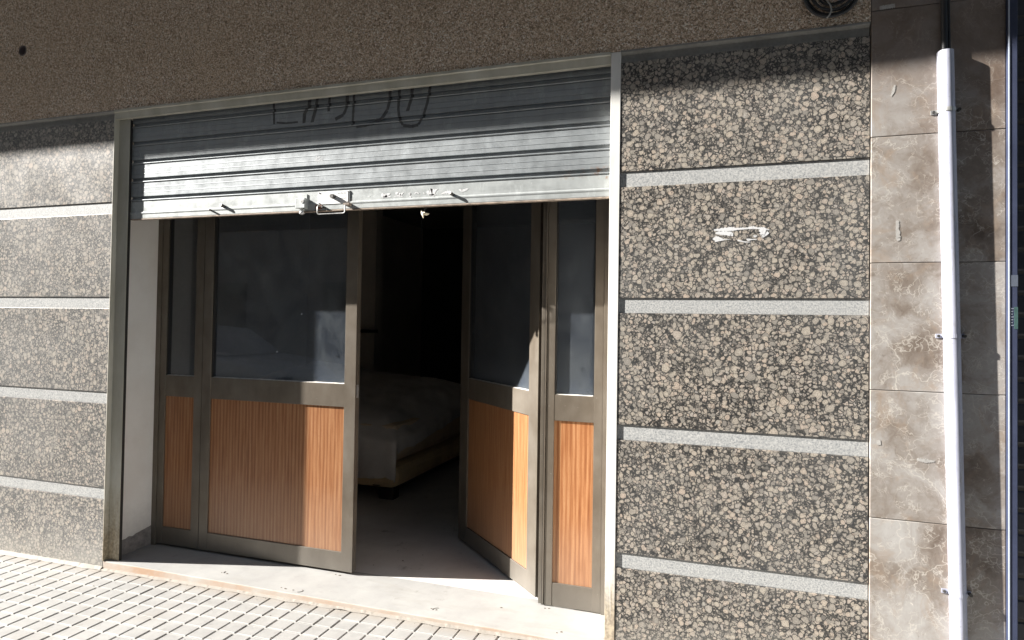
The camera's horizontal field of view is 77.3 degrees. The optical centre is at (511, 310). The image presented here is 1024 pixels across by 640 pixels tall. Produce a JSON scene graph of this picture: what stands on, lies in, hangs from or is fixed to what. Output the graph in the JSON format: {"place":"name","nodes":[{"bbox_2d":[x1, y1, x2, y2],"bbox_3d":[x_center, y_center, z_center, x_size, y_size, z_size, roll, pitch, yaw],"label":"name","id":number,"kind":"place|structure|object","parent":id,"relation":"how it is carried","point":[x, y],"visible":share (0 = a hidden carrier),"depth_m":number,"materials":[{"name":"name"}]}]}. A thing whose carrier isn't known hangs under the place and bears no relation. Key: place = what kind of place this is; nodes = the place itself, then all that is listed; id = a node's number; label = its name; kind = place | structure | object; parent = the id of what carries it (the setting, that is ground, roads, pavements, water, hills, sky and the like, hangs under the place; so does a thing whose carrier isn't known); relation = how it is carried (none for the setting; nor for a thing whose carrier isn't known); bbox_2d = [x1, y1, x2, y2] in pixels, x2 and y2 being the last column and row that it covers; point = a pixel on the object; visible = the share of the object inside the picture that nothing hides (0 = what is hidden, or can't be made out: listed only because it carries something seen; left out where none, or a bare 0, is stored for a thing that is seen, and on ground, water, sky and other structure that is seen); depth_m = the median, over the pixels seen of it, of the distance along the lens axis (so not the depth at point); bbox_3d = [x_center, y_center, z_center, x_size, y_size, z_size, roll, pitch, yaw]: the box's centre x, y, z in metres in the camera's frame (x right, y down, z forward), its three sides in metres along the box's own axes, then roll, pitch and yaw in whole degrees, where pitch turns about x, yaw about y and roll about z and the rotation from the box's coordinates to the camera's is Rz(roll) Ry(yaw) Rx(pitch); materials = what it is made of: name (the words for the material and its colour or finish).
{"place":"outdoors","nodes":[
{"label":"outdoors","id":0,"kind":"place"},
{"bbox_2d":[0,554,520,639],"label":"pavement","id":1,"kind":"structure","parent":0,"point":[106,606],"depth_m":3.22,"materials":[{"name":"grey tile"}]},
{"bbox_2d":[0,550,542,639],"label":"mortar fillet","id":2,"kind":"object","parent":1,"relation":"on","point":[97,567],"visible":1,"depth_m":3.43,"materials":[{"name":"beige concrete"}]},
{"bbox_2d":[0,0,1023,639],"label":"building","id":3,"kind":"structure","parent":1,"relation":"on","point":[738,390],"depth_m":2.86,"materials":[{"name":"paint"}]},
{"bbox_2d":[19,45,25,55],"bbox_3d":[-3.124,-1.665,4.156,0.067,0.067,0.108,0,-1,18],"label":"pipe stub","id":4,"kind":"object","parent":3,"relation":"attached to","point":[22,50],"visible":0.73,"depth_m":4.12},
{"bbox_2d":[103,543,603,639],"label":"threshold","id":5,"kind":"object","parent":3,"relation":"attached to","point":[513,615],"visible":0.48,"depth_m":3.43,"materials":[{"name":"stone"}]},
{"bbox_2d":[130,66,610,220],"bbox_3d":[-0.920,-0.853,3.414,2.908,0.690,0.064,0,-1,18],"label":"roller shutter","id":6,"kind":"object","parent":3,"relation":"attached to","point":[534,138],"visible":0.94,"depth_m":3.34,"materials":[{"name":"metal"}]},
{"bbox_2d":[151,196,609,614],"bbox_3d":[-0.766,0.264,4.042,2.959,2.512,0.798,0,-1,18],"label":"shop door","id":7,"kind":"structure","parent":3,"relation":"attached to","point":[256,397],"depth_m":3.80,"materials":[{"name":"brown metal"}]},
{"bbox_2d":[198,208,362,572],"bbox_3d":[-1.407,0.273,3.859,1.104,2.438,0.042,0,-1,18],"label":"door leaf","id":8,"kind":"structure","parent":7,"relation":"in","point":[281,367],"depth_m":3.84,"materials":[{"name":"brown wood"}]},
{"bbox_2d":[458,200,543,596],"bbox_3d":[-0.083,0.293,3.847,0.768,2.438,0.744,0,-1,18],"label":"door leaf","id":9,"kind":"structure","parent":7,"relation":"in","point":[501,327],"depth_m":3.78,"materials":[{"name":"brown metal"}]},
{"bbox_2d":[803,0,857,18],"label":"cable coil","id":10,"kind":"object","parent":3,"relation":"hanging from","point":[815,11],"visible":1,"depth_m":2.62,"materials":[{"name":"grey rubber"}]},
{"bbox_2d":[867,0,1005,639],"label":"marble pilaster","id":11,"kind":"object","parent":3,"relation":"attached to","point":[907,549],"visible":0.88,"depth_m":2.50,"materials":[{"name":"grey stone"}]},
{"bbox_2d":[930,0,972,639],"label":"drainpipe","id":12,"kind":"object","parent":11,"relation":"attached to","point":[952,336],"visible":1,"depth_m":2.45,"materials":[{"name":"white plastic"}]},
{"bbox_2d":[1004,0,1023,639],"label":"neighbouring shutter","id":13,"kind":"object","parent":3,"relation":"attached to","point":[1014,261],"visible":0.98,"depth_m":2.42,"materials":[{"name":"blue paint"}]},
{"bbox_2d":[355,458,537,599],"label":"shop floor","id":14,"kind":"structure","parent":0,"point":[414,525],"depth_m":4.27,"materials":[{"name":"grey concrete"}]},
{"bbox_2d":[357,367,460,499],"bbox_3d":[-1.543,1.056,6.259,1.921,0.990,1.904,0,-1,18],"label":"bed","id":15,"kind":"object","parent":14,"relation":"on","point":[409,428],"visible":0.43,"depth_m":5.67,"materials":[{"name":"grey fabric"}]},
{"bbox_2d":[360,203,462,383],"bbox_3d":[-0.122,0.036,7.044,5.400,3.200,6.879,0,-1,18],"label":"shop room","id":16,"kind":"object","parent":14,"relation":"on","point":[411,295],"visible":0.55,"depth_m":10.51,"materials":[{"name":"brown wood"}]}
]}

